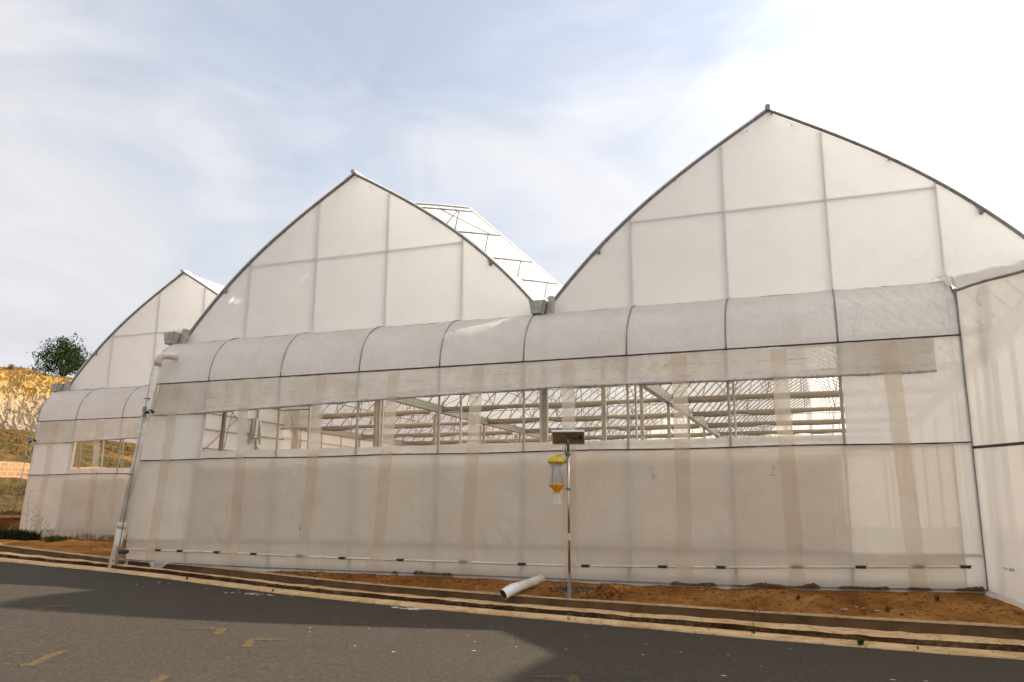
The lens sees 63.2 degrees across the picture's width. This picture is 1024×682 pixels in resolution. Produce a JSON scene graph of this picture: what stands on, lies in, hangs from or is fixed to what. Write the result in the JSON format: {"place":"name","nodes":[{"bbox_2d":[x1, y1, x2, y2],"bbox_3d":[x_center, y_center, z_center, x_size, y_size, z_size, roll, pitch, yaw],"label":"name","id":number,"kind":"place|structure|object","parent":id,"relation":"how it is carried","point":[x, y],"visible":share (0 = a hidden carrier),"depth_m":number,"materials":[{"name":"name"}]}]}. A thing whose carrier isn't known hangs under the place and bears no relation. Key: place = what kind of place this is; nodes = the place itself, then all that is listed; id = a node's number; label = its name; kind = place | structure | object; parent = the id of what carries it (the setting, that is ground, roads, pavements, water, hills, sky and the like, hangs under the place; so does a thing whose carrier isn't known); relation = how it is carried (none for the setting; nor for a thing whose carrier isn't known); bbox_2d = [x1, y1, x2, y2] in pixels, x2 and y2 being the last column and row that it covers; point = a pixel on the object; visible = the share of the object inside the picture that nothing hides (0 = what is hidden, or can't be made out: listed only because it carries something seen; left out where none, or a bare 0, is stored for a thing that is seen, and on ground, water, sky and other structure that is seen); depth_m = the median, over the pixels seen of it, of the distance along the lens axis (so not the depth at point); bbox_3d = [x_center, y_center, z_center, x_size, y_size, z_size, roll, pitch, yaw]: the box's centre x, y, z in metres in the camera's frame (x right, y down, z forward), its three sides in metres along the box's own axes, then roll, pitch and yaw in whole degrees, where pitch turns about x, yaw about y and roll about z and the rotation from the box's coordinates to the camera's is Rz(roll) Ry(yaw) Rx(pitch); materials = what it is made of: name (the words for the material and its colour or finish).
{"place":"outdoors","nodes":[
{"label":"outdoors","id":0,"kind":"place"},
{"bbox_2d":[0,367,72,431],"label":"cliff","id":1,"kind":"structure","parent":0,"point":[25,394],"depth_m":53.85,"materials":[{"name":"stone"}]},
{"bbox_2d":[26,331,92,376],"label":"bushy tree","id":2,"kind":"object","parent":1,"relation":"on","point":[65,357],"visible":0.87,"depth_m":59.91,"materials":[{"name":"green plant"}]},
{"bbox_2d":[0,365,135,530],"bbox_3d":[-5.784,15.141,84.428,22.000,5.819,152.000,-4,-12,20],"label":"hillside","id":3,"kind":"structure","parent":0,"point":[9,500],"depth_m":46.23,"materials":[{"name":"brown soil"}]},
{"bbox_2d":[0,461,108,478],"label":"stone wall","id":4,"kind":"structure","parent":3,"relation":"on","point":[12,469],"depth_m":40.83,"materials":[{"name":"beige stone"}]},
{"bbox_2d":[0,562,1023,681],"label":"road","id":5,"kind":"structure","parent":0,"point":[59,624],"depth_m":9.68,"materials":[{"name":"grey asphalt"}]},
{"bbox_2d":[0,557,1023,659],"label":"kerb apron","id":6,"kind":"object","parent":5,"relation":"on","point":[847,642],"visible":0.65,"depth_m":12.10,"materials":[{"name":"beige concrete"}]},
{"bbox_2d":[0,552,1023,651],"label":"kerb","id":7,"kind":"structure","parent":6,"relation":"on","point":[961,641],"depth_m":12.07,"materials":[{"name":"beige concrete"}]},
{"bbox_2d":[747,602,759,627],"bbox_3d":[3.247,3.719,11.146,0.163,0.407,0.082,-2,-12,11],"label":"dry stalk","id":8,"kind":"object","parent":6,"relation":"on","point":[753,615],"visible":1,"depth_m":11.18,"materials":[{"name":"brown plant"}]},
{"bbox_2d":[857,637,863,644],"bbox_3d":[4.263,3.667,10.198,0.106,0.112,0.084,-4,-12,20],"label":"weed","id":9,"kind":"object","parent":6,"relation":"on","point":[860,641],"visible":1,"depth_m":10.18,"materials":[{"name":"green plant"}]},
{"bbox_2d":[0,537,1023,624],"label":"earth strip","id":10,"kind":"object","parent":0,"point":[786,599],"visible":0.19,"depth_m":12.75,"materials":[{"name":"brown soil"}]},
{"bbox_2d":[0,515,20,524],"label":"rubble wall","id":11,"kind":"structure","parent":10,"relation":"on","point":[5,519],"depth_m":29.36,"materials":[{"name":"brick"}]},
{"bbox_2d":[0,528,44,540],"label":"shrub","id":12,"kind":"object","parent":10,"relation":"on","point":[18,534],"visible":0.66,"depth_m":23.44,"materials":[{"name":"green plant"}]},
{"bbox_2d":[22,495,42,529],"bbox_3d":[-14.238,5.167,24.734,0.557,1.430,0.247,-1,-12,7],"label":"dry stalk","id":13,"kind":"object","parent":10,"relation":"on","point":[34,516],"visible":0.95,"depth_m":24.73,"materials":[{"name":"beige plant"}]},
{"bbox_2d":[37,517,56,535],"bbox_3d":[-13.701,5.527,24.567,0.618,0.667,0.263,0,-12,2],"label":"dry stalk","id":14,"kind":"object","parent":10,"relation":"on","point":[44,527],"visible":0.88,"depth_m":24.58,"materials":[{"name":"beige plant"}]},
{"bbox_2d":[40,534,71,541],"bbox_3d":[-12.701,5.503,23.277,1.203,0.269,0.748,-4,-12,20],"label":"weed","id":15,"kind":"object","parent":10,"relation":"on","point":[49,538],"visible":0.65,"depth_m":23.20,"materials":[{"name":"green plant"}]},
{"bbox_2d":[71,532,95,538],"bbox_3d":[-12.460,5.661,24.240,1.036,0.310,0.701,1,-12,-6],"label":"weed","id":16,"kind":"object","parent":10,"relation":"on","point":[86,537],"visible":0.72,"depth_m":24.19,"materials":[{"name":"plant"}]},
{"bbox_2d":[91,533,114,541],"bbox_3d":[-11.560,5.592,23.777,1.181,0.304,0.755,-4,-12,20],"label":"weed","id":17,"kind":"object","parent":10,"relation":"on","point":[108,539],"visible":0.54,"depth_m":23.76,"materials":[{"name":"plant"}]},
{"bbox_2d":[8,269,539,539],"bbox_3d":[-2.200,6.309,46.775,11.184,8.870,48.492,-4,-12,20],"label":"greenhouse","id":18,"kind":"object","parent":10,"relation":"on","point":[101,395],"visible":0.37,"depth_m":26.39,"materials":[{"name":"translucent plastic film"},{"name":"metal"}]},
{"bbox_2d":[0,544,1023,639],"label":"drain channel","id":19,"kind":"object","parent":10,"relation":"on","point":[1002,631],"visible":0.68,"depth_m":12.86,"materials":[{"name":"concrete"}]},
{"bbox_2d":[1,539,1023,623],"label":"earth crumbs","id":20,"kind":"object","parent":10,"relation":"on","point":[862,610],"visible":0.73,"depth_m":13.37,"materials":[{"name":"soil"}]},
{"bbox_2d":[500,574,544,599],"bbox_3d":[0.199,4.117,13.947,0.235,0.317,1.330,-6,-13,29],"label":"loose pipe","id":21,"kind":"object","parent":10,"relation":"on","point":[508,591],"visible":0.93,"depth_m":13.68,"materials":[{"name":"white plastic"}]},
{"bbox_2d":[108,104,1023,609],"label":"greenhouse","id":22,"kind":"object","parent":10,"relation":"on","point":[728,304],"visible":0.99,"depth_m":15.32,"materials":[{"name":"translucent plastic film"},{"name":"metal"}]},
{"bbox_2d":[247,418,261,443],"bbox_3d":[-6.654,2.345,21.618,0.407,0.660,0.294,-4,-12,20],"label":"bundled cloth","id":23,"kind":"object","parent":22,"relation":"hanging from","point":[255,430],"visible":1,"depth_m":21.54,"materials":[{"name":"white fabric"}]},
{"bbox_2d":[538,582,593,596],"bbox_3d":[1.030,4.180,13.928,1.650,0.221,0.935,-4,-12,20],"label":"soil mound","id":24,"kind":"object","parent":10,"relation":"on","point":[575,589],"visible":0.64,"depth_m":13.90,"materials":[{"name":"brown soil"}]},
{"bbox_2d":[548,430,584,597],"bbox_3d":[0.904,2.845,13.750,0.629,2.712,0.425,-1,-12,5],"label":"insect lamp","id":25,"kind":"object","parent":10,"relation":"on","point":[568,437],"visible":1,"depth_m":13.87,"materials":[{"name":"silver metal"}]},
{"bbox_2d":[580,583,630,600],"bbox_3d":[1.469,4.049,13.407,1.034,0.301,0.561,-4,-12,20],"label":"soil mound","id":26,"kind":"object","parent":10,"relation":"on","point":[603,591],"visible":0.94,"depth_m":13.33,"materials":[{"name":"brown soil"}]},
{"bbox_2d":[324,574,1023,624],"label":"dry twigs","id":27,"kind":"object","parent":10,"relation":"on","point":[748,600],"visible":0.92,"depth_m":12.59,"materials":[{"name":"brown plant"}]},
{"bbox_2d":[391,571,985,591],"bbox_3d":[2.340,3.993,13.876,9.832,0.132,0.044,-4,-12,20],"label":"soil splash","id":28,"kind":"object","parent":10,"relation":"on","point":[814,585],"visible":1,"depth_m":13.11,"materials":[{"name":"brown soil"}]},
{"bbox_2d":[0,0,1023,435],"label":"sky","id":29,"kind":"structure","parent":0,"point":[143,142],"materials":[{"name":"white"}]}
]}

